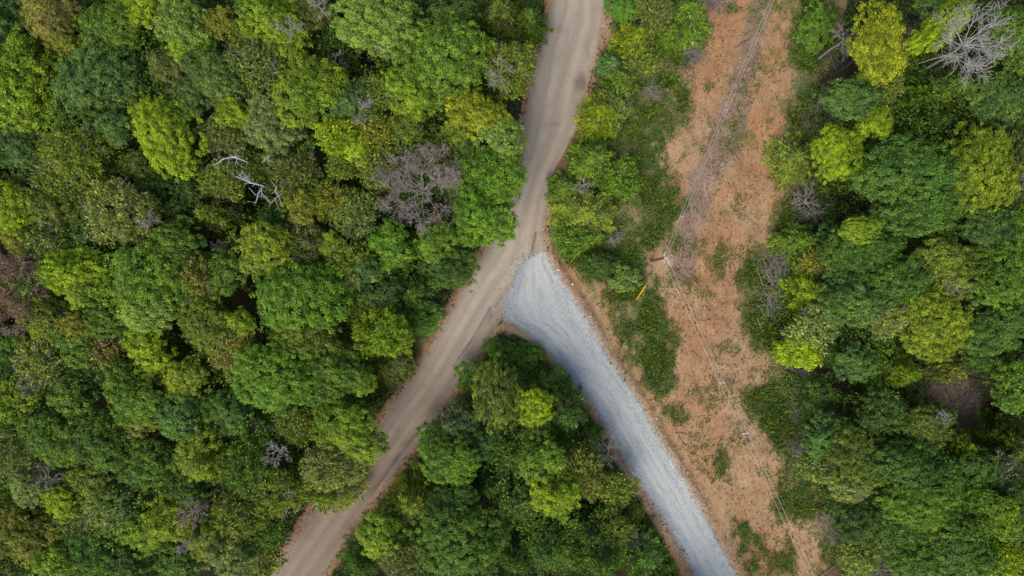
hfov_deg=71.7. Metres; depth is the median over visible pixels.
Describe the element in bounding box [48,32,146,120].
broadleaf tree
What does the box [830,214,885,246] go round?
broadleaf tree
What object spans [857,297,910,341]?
feathery tree
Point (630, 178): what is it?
bush
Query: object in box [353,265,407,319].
broadleaf tree
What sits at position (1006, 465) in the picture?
dead tree
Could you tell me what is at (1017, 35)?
broadleaf tree
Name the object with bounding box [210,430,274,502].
broadleaf tree
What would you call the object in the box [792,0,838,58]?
bush
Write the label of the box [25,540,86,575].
broadleaf tree
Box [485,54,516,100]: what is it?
dead tree
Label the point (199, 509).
dead tree
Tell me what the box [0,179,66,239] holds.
broadleaf tree
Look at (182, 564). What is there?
broadleaf tree
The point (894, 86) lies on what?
feathery tree
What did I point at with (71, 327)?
broadleaf tree
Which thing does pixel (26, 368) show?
feathery tree
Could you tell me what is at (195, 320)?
broadleaf tree
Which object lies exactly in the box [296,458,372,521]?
cedar tree
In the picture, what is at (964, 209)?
broadleaf tree
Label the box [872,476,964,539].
broadleaf tree
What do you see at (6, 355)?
broadleaf tree
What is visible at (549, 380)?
bush
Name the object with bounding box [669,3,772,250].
power cable
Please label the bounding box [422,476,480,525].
broadleaf tree
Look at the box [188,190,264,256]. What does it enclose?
cedar tree
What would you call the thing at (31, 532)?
broadleaf tree
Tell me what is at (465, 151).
broadleaf tree
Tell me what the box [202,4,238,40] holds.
broadleaf tree
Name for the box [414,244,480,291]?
broadleaf tree
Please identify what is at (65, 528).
feathery tree
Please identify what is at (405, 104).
broadleaf tree
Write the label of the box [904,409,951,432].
dead tree
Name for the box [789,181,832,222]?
bare bush
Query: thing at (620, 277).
bush
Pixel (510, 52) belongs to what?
feathery tree
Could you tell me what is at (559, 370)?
verge rubble
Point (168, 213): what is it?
broadleaf tree
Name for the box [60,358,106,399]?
broadleaf tree
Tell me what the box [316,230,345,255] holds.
broadleaf tree
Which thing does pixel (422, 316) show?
bush
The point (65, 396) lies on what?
broadleaf tree
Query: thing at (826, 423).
broadleaf tree
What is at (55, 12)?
broadleaf tree
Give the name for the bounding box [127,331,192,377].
broadleaf tree
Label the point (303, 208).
broadleaf tree
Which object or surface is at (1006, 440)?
cedar tree
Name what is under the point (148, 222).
dead tree
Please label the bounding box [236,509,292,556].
feathery tree
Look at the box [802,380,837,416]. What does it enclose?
bush
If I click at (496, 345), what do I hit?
bush
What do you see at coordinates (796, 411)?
brush pile
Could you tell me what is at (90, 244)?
broadleaf tree
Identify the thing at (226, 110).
broadleaf tree
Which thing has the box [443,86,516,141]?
broadleaf tree
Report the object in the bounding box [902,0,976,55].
broadleaf tree
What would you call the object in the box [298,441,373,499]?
feathery tree
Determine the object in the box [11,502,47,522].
broadleaf tree
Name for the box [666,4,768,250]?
power cable
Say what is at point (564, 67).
dirt road
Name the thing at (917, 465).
broadleaf tree
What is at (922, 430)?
broadleaf tree
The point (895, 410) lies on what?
broadleaf tree
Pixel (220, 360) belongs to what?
feathery tree
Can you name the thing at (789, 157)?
bush
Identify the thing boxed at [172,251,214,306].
feathery tree
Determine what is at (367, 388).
broadleaf tree
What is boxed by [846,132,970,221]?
broadleaf tree
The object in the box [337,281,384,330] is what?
feathery tree
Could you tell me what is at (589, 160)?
cedar tree
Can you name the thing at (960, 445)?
cedar tree
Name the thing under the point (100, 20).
broadleaf tree
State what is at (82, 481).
broadleaf tree
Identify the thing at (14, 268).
bare tree
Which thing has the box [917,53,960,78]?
dead branch
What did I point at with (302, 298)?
broadleaf tree
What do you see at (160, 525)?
broadleaf tree
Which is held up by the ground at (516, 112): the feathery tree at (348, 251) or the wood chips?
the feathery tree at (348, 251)
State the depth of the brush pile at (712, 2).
89.25 m
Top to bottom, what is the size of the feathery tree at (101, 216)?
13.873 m
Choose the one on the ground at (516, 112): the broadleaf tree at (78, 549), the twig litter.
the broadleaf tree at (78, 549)
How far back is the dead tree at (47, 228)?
80.26 m
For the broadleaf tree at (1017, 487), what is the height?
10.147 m
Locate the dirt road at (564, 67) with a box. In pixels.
[271,0,606,575]
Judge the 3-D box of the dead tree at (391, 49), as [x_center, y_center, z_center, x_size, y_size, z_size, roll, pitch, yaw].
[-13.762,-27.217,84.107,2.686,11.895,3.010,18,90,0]
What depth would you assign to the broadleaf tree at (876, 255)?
79.52 m
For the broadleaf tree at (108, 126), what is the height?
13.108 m
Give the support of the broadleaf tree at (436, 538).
on the ground at (516, 112)
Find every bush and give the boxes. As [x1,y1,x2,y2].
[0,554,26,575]
[9,169,65,193]
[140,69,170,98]
[382,296,444,339]
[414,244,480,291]
[415,419,443,447]
[453,358,486,392]
[480,336,512,359]
[510,340,546,370]
[517,418,555,446]
[537,363,572,395]
[543,169,580,207]
[551,220,602,258]
[571,175,593,194]
[572,414,605,455]
[576,250,621,280]
[590,51,622,81]
[591,469,641,511]
[594,153,643,204]
[594,433,628,468]
[595,83,633,133]
[601,0,642,23]
[607,264,642,292]
[608,229,624,245]
[620,497,644,523]
[621,44,661,75]
[627,529,649,548]
[634,0,674,37]
[761,130,811,192]
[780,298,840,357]
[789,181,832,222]
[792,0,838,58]
[792,449,836,485]
[797,244,832,279]
[801,308,822,334]
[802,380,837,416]
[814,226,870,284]
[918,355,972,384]
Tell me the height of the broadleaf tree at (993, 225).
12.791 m
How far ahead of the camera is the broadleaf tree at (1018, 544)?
80.49 m
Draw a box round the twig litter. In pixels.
[622,0,910,575]
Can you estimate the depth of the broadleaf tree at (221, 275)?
79.50 m
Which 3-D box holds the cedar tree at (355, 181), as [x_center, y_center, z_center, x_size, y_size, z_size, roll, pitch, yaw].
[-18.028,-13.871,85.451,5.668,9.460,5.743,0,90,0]
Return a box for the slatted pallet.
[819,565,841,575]
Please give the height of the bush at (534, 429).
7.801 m
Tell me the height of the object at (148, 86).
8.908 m
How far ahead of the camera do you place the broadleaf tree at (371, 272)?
79.76 m
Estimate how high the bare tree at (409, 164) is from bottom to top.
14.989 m
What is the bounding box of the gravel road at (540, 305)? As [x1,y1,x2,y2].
[502,253,736,575]
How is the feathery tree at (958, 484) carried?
on the ground at (516, 112)
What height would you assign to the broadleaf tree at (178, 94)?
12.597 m
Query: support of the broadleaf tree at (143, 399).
on the ground at (516, 112)
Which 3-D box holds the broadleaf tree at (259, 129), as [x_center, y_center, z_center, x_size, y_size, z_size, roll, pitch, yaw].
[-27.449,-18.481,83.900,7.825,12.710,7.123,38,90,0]
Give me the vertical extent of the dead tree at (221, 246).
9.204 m
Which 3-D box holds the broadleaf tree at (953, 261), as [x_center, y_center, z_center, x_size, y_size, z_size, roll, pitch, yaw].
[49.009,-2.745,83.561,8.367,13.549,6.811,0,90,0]
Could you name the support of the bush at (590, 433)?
on the ground at (516, 112)
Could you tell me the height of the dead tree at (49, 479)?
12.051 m
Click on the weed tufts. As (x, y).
(726, 294)
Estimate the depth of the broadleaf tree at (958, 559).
78.90 m
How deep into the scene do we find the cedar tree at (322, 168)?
83.02 m
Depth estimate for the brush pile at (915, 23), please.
89.34 m
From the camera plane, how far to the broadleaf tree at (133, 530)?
79.44 m
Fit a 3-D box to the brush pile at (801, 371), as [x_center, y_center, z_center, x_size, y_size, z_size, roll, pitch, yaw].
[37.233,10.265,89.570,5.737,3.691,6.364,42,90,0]
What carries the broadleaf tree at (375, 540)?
on the ground at (516, 112)
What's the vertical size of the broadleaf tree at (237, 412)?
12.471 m
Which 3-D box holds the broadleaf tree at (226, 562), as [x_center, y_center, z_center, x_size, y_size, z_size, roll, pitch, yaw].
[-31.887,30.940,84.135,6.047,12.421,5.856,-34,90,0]
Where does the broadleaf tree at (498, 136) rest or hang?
on the ground at (516, 112)
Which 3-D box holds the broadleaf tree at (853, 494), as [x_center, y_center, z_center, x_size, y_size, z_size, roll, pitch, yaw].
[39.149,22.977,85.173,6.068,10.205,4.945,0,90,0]
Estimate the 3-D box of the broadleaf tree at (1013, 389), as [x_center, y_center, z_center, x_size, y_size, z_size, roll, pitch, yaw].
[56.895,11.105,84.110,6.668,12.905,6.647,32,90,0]
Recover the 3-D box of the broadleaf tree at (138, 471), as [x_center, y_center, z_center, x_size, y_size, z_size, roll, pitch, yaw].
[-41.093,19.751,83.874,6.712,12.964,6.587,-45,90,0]
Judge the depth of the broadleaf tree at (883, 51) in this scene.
78.58 m
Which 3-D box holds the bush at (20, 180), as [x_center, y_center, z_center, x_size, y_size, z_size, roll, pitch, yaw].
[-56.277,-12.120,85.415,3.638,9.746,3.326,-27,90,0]
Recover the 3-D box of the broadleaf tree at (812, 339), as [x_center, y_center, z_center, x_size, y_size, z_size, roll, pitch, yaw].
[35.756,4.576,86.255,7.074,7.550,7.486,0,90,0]
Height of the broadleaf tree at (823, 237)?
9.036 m
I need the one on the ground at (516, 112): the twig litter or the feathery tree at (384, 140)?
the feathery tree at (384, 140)
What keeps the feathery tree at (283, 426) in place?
on the ground at (516, 112)
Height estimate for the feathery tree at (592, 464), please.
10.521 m
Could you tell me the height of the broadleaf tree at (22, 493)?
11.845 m
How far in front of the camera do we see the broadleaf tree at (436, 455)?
80.75 m
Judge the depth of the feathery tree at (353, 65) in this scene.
82.42 m
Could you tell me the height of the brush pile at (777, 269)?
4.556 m
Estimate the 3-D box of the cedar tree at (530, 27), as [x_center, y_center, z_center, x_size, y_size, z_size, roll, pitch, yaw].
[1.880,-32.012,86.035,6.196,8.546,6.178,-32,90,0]
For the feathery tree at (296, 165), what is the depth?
80.39 m
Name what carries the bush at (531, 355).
on the ground at (516, 112)
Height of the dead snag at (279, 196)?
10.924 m
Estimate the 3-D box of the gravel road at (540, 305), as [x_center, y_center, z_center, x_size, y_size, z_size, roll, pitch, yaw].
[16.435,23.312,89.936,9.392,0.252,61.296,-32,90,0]
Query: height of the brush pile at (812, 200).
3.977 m
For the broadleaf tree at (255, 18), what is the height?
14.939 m
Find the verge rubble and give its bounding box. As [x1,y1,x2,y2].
[273,0,742,575]
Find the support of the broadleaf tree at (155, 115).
on the ground at (516, 112)
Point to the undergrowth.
(6, 496)
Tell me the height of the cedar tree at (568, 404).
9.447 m
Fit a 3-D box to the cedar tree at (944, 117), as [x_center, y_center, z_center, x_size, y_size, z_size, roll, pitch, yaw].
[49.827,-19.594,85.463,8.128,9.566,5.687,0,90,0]
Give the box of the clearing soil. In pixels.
[555,0,833,575]
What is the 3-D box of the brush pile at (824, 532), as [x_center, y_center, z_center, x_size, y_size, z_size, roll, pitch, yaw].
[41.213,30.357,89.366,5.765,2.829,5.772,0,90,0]
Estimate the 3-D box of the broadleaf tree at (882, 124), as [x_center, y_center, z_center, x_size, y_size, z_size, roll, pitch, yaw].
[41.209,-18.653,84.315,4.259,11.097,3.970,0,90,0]
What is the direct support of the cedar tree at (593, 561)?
on the ground at (516, 112)
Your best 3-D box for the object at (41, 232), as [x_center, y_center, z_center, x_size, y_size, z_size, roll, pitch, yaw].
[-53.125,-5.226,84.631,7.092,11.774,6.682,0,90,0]
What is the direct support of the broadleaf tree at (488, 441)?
on the ground at (516, 112)
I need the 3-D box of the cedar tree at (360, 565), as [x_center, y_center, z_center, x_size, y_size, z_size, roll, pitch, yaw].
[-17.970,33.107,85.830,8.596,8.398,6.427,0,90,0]
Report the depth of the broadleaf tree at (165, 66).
79.21 m
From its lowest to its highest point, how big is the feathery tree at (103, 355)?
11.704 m
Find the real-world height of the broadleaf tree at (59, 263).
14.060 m
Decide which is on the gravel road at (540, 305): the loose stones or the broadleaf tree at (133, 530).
the loose stones
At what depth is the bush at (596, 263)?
88.25 m
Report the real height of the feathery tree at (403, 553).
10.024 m
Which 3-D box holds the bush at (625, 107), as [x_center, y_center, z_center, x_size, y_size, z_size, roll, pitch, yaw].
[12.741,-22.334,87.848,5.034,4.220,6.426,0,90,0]
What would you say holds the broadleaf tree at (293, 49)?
on the ground at (516, 112)
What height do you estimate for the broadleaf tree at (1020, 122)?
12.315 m
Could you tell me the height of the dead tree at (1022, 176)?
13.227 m
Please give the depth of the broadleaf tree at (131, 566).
80.51 m
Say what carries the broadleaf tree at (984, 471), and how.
on the ground at (516, 112)
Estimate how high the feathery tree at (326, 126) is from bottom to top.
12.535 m
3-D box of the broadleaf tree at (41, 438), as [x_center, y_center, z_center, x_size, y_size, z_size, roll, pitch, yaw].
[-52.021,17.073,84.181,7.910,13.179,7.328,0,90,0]
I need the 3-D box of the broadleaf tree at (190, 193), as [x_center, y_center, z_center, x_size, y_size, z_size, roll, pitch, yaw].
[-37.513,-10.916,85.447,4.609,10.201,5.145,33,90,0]
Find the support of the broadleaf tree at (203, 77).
on the ground at (516, 112)
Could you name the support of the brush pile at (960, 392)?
on the ground at (516, 112)
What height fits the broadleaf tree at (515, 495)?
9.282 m
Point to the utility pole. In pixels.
(658, 259)
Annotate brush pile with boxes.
[634,74,666,106]
[678,32,711,75]
[705,0,733,15]
[754,243,799,308]
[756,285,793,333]
[780,424,811,465]
[783,355,832,395]
[785,168,845,231]
[785,379,812,429]
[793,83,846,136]
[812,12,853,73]
[815,509,851,547]
[853,553,894,575]
[899,2,932,53]
[930,370,983,409]
[956,391,981,431]
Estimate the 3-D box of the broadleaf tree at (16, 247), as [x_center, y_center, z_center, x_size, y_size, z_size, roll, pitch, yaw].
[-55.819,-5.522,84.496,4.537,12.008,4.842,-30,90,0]
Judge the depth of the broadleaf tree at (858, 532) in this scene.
81.59 m
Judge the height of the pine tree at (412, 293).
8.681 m
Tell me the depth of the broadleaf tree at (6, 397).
79.42 m
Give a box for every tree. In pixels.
[0,0,30,42]
[0,24,73,157]
[0,121,72,178]
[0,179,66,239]
[0,220,41,257]
[0,241,69,338]
[0,327,48,370]
[0,360,62,395]
[0,374,67,427]
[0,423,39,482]
[0,501,62,565]
[5,336,77,398]
[7,469,74,510]
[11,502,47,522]
[12,8,69,46]
[13,374,68,399]
[15,0,84,43]
[15,290,82,344]
[16,187,71,225]
[16,408,82,471]
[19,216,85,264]
[25,151,96,203]
[25,461,83,490]
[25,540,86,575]
[31,243,110,295]
[32,118,121,190]
[34,219,57,239]
[40,485,83,523]
[41,13,90,57]
[45,375,102,423]
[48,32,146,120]
[49,331,102,371]
[49,502,111,541]
[52,310,120,342]
[57,530,118,575]
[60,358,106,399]
[60,460,123,507]
[61,190,108,236]
[62,404,148,474]
[63,225,124,254]
[65,267,139,319]
[72,0,155,55]
[76,173,164,249]
[77,482,153,540]
[78,298,125,340]
[79,328,148,372]
[93,103,142,147]
[99,327,149,349]
[100,353,147,404]
[102,542,158,575]
[104,233,211,330]
[104,376,169,430]
[108,0,162,28]
[109,297,186,335]
[114,148,172,182]
[117,414,167,442]
[117,433,187,488]
[118,325,171,352]
[119,512,164,557]
[125,89,211,182]
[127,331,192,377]
[132,208,192,230]
[134,167,176,208]
[134,489,209,548]
[140,46,190,84]
[148,0,225,56]
[149,187,198,235]
[150,214,218,264]
[152,388,213,440]
[153,536,211,575]
[158,357,218,401]
[159,466,220,509]
[160,28,223,72]
[161,79,212,122]
[166,425,236,484]
[168,173,210,213]
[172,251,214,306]
[175,486,228,532]
[176,46,252,110]
[176,512,228,555]
[177,294,231,359]
[180,505,229,561]
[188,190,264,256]
[194,154,253,205]
[195,387,254,440]
[196,110,257,160]
[201,247,252,300]
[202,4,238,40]
[203,530,262,575]
[205,327,263,375]
[207,240,242,254]
[210,96,254,129]
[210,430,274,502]
[210,487,271,542]
[223,145,271,183]
[223,197,265,235]
[224,23,255,55]
[224,35,286,97]
[224,305,268,341]
[225,341,325,416]
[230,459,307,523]
[231,216,296,277]
[233,0,311,48]
[234,80,307,155]
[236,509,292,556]
[245,538,288,575]
[249,246,353,343]
[249,413,280,438]
[255,145,298,178]
[256,200,304,233]
[260,20,313,66]
[261,430,306,467]
[263,52,352,129]
[263,145,329,195]
[267,309,343,365]
[270,401,316,449]
[274,14,313,58]
[276,218,325,269]
[279,186,325,228]
[289,0,334,34]
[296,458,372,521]
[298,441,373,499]
[305,375,352,409]
[307,0,334,24]
[308,400,391,466]
[309,116,359,158]
[311,157,347,197]
[311,178,361,223]
[311,340,368,393]
[312,23,367,72]
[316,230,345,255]
[321,239,376,295]
[324,0,433,59]
[324,154,356,184]
[325,50,349,69]
[325,76,380,128]
[327,53,364,86]
[327,186,381,241]
[335,529,398,575]
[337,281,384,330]
[342,136,370,166]
[344,158,381,196]
[345,367,377,397]
[349,88,377,130]
[350,255,384,286]
[351,304,415,359]
[352,109,404,152]
[352,144,402,194]
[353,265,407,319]
[355,71,400,116]
[355,507,408,561]
[366,217,417,271]
[368,140,469,238]
[376,39,401,66]
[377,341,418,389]
[377,537,419,575]
[379,66,438,123]
[384,459,448,522]
[385,112,425,145]
[391,9,498,111]
[397,274,446,312]
[407,503,510,575]
[413,220,459,263]
[414,124,461,165]
[415,430,481,487]
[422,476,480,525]
[426,0,481,33]
[436,400,479,443]
[438,120,470,148]
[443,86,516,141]
[446,167,465,206]
[451,181,519,247]
[452,135,483,159]
[454,13,491,59]
[454,140,528,209]
[456,120,479,135]
[461,425,501,460]
[468,455,513,507]
[471,350,523,435]
[473,111,529,165]
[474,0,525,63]
[480,37,544,103]
[483,422,550,486]
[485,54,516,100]
[491,518,535,575]
[497,478,542,518]
[506,510,577,573]
[508,0,553,53]
[513,429,568,485]
[514,384,558,426]
[526,466,586,523]
[541,374,591,445]
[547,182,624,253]
[554,437,604,507]
[558,529,627,575]
[561,500,611,550]
[563,135,616,187]
[573,89,621,143]
[581,504,636,552]
[599,64,639,106]
[607,18,660,73]
[619,515,665,575]
[650,20,685,61]
[654,0,713,52]
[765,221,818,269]
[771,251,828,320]
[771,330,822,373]
[800,408,851,458]
[804,122,866,184]
[807,329,860,367]
[810,77,886,125]
[813,268,901,331]
[814,220,841,256]
[817,22,857,61]
[821,455,840,471]
[824,464,872,507]
[827,423,884,491]
[828,494,891,550]
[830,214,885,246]
[832,340,882,383]
[834,0,908,95]
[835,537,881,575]
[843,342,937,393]
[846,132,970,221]
[848,384,912,433]
[852,68,907,110]
[853,105,894,139]
[854,230,907,274]
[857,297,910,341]
[859,506,930,553]
[862,252,938,310]
[869,186,964,238]
[872,437,954,500]
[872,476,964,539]
[882,544,949,575]
[885,104,953,145]
[887,58,978,118]
[896,284,976,363]
[897,399,957,450]
[900,29,914,49]
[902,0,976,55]
[904,0,954,26]
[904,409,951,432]
[908,234,986,293]
[912,511,1010,575]
[915,0,1020,89]
[920,456,967,496]
[925,420,978,462]
[930,121,1023,217]
[936,204,1021,252]
[939,277,971,297]
[940,240,1023,311]
[942,185,982,219]
[951,344,1011,372]
[952,445,1002,490]
[953,474,999,514]
[955,0,1023,80]
[956,302,1023,363]
[958,63,1023,129]
[961,407,1023,472]
[962,203,1023,268]
[962,353,1023,416]
[964,292,1023,334]
[964,451,1023,495]
[967,76,1023,134]
[972,494,1023,542]
[973,472,1023,515]
[974,520,1023,557]
[975,449,1018,484]
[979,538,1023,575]
[998,169,1023,190]
[1000,128,1023,207]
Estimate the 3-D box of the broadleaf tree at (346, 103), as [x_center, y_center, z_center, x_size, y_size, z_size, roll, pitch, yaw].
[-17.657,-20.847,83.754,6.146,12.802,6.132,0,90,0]
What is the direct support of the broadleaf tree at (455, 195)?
on the ground at (516, 112)
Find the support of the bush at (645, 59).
on the ground at (516, 112)
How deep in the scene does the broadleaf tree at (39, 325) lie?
79.42 m
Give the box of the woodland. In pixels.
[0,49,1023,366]
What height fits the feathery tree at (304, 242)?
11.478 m
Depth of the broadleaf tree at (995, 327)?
79.88 m
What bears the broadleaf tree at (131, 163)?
on the ground at (516, 112)
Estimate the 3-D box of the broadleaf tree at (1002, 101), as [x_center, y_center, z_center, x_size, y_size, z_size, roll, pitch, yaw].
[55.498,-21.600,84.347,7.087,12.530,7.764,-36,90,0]
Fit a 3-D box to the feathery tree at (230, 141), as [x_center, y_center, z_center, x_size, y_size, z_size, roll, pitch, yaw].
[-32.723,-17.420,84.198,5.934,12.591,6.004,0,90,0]
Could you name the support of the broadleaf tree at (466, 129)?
on the ground at (516, 112)
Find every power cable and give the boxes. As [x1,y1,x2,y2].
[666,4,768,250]
[666,266,807,571]
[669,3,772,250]
[669,262,814,575]
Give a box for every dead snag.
[235,171,286,205]
[269,178,291,209]
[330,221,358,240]
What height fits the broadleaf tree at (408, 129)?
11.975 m
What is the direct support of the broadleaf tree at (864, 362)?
on the ground at (516, 112)
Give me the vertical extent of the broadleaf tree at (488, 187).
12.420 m
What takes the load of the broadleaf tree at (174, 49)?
on the ground at (516, 112)
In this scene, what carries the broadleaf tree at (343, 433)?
on the ground at (516, 112)
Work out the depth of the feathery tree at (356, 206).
80.01 m
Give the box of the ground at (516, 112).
[0,0,1023,575]
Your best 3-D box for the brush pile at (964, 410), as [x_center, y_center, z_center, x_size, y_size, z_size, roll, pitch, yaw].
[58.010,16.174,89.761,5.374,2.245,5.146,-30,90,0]
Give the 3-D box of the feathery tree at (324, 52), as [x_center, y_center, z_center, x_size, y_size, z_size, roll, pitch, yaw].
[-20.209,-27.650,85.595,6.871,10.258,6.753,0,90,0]
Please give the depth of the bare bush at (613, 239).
87.90 m
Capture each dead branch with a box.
[211,148,249,165]
[261,153,275,168]
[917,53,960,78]
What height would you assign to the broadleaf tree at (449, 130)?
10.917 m
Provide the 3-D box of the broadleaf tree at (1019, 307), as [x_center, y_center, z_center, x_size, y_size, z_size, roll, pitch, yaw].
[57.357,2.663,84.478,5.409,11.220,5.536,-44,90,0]
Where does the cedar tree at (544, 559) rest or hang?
on the ground at (516, 112)
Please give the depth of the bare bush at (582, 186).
86.40 m
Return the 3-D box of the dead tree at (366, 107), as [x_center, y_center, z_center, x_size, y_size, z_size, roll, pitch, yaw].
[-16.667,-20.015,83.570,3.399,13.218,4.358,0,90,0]
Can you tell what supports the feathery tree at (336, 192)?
on the ground at (516, 112)
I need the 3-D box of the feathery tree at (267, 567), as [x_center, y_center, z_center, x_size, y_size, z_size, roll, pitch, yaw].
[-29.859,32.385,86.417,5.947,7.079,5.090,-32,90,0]
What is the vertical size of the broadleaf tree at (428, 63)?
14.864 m
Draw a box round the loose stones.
[481,234,742,575]
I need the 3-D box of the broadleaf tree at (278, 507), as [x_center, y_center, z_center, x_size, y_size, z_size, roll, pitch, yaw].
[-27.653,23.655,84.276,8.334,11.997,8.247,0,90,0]
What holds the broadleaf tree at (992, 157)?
on the ground at (516, 112)
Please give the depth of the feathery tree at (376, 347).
81.20 m
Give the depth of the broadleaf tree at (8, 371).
79.92 m
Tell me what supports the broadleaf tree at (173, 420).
on the ground at (516, 112)
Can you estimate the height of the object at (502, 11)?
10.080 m
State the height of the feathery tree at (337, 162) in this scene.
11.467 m
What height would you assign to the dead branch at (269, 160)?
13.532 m
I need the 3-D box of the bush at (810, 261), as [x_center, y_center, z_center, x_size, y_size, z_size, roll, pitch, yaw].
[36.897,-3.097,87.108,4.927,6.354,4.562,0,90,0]
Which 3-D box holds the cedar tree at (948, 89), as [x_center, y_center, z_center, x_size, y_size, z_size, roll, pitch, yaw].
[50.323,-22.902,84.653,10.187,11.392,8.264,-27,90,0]
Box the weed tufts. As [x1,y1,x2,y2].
[607,0,853,575]
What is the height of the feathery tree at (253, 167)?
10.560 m
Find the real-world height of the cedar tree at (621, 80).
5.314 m
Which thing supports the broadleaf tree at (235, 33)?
on the ground at (516, 112)
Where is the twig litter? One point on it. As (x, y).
(751, 236)
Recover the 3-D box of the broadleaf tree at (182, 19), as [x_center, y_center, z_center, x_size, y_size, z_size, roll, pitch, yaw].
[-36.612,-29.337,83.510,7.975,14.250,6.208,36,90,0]
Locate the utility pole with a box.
[650,253,676,264]
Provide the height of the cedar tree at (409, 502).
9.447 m
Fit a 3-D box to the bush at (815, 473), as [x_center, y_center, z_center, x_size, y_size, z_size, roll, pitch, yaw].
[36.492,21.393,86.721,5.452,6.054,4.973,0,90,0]
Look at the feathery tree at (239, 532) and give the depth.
79.24 m
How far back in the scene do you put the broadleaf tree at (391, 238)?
79.13 m
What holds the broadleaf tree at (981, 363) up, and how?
on the ground at (516, 112)
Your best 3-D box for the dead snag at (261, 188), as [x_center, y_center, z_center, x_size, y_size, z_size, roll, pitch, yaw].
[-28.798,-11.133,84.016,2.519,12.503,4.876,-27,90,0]
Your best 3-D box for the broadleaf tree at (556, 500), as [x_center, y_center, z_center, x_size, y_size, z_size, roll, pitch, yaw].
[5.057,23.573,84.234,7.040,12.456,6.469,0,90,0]
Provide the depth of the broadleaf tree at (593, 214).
87.30 m
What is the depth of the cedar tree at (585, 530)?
85.25 m
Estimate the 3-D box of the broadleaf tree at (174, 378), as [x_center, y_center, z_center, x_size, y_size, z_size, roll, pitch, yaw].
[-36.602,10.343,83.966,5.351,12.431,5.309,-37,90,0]
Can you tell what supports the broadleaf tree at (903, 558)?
on the ground at (516, 112)
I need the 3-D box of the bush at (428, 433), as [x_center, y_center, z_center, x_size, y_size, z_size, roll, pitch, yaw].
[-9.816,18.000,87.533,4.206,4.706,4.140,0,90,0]
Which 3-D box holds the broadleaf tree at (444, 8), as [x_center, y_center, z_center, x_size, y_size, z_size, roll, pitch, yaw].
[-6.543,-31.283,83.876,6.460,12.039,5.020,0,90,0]
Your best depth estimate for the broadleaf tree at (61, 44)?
78.61 m
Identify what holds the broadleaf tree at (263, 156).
on the ground at (516, 112)
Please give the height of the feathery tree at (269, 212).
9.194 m
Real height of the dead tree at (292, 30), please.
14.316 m
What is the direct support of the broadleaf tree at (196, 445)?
on the ground at (516, 112)
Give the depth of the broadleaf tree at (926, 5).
80.09 m
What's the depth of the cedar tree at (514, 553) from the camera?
83.65 m
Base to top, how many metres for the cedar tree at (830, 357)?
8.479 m
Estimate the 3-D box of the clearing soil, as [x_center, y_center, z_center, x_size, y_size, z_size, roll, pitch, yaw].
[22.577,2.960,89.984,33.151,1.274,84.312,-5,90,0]
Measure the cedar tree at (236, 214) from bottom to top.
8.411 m
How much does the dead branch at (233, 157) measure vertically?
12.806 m
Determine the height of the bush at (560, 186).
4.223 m
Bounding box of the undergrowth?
[0,0,1023,575]
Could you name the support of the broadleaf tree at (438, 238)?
on the ground at (516, 112)
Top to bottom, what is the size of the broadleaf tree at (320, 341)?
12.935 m
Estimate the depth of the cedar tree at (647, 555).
86.11 m
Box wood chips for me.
[607,1,845,575]
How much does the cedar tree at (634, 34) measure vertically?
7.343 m
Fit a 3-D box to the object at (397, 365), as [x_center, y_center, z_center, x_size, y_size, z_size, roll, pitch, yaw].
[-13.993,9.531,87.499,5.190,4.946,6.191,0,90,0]
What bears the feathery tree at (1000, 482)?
on the ground at (516, 112)
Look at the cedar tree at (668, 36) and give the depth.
87.23 m
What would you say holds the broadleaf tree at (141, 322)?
on the ground at (516, 112)
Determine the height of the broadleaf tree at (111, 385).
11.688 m
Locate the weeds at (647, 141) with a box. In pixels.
[483,0,842,575]
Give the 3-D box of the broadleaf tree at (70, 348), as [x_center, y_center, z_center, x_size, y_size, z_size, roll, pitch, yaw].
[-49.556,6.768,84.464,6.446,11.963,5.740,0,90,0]
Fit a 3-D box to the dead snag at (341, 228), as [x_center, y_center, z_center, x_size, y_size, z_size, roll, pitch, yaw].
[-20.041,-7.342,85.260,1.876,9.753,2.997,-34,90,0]
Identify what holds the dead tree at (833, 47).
on the ground at (516, 112)
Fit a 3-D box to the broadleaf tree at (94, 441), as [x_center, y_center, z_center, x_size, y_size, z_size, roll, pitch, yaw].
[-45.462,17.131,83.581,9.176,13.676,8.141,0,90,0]
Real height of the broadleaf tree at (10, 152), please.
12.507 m
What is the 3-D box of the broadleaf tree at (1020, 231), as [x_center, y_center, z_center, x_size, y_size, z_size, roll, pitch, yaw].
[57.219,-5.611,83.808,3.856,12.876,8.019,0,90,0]
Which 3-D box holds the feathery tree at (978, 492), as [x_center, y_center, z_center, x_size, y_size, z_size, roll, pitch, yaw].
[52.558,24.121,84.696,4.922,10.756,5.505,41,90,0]
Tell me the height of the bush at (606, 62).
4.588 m
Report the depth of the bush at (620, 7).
85.31 m
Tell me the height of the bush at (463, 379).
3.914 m
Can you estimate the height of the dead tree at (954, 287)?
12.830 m
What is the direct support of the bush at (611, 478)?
on the ground at (516, 112)
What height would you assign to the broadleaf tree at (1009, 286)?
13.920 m
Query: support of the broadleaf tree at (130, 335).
on the ground at (516, 112)

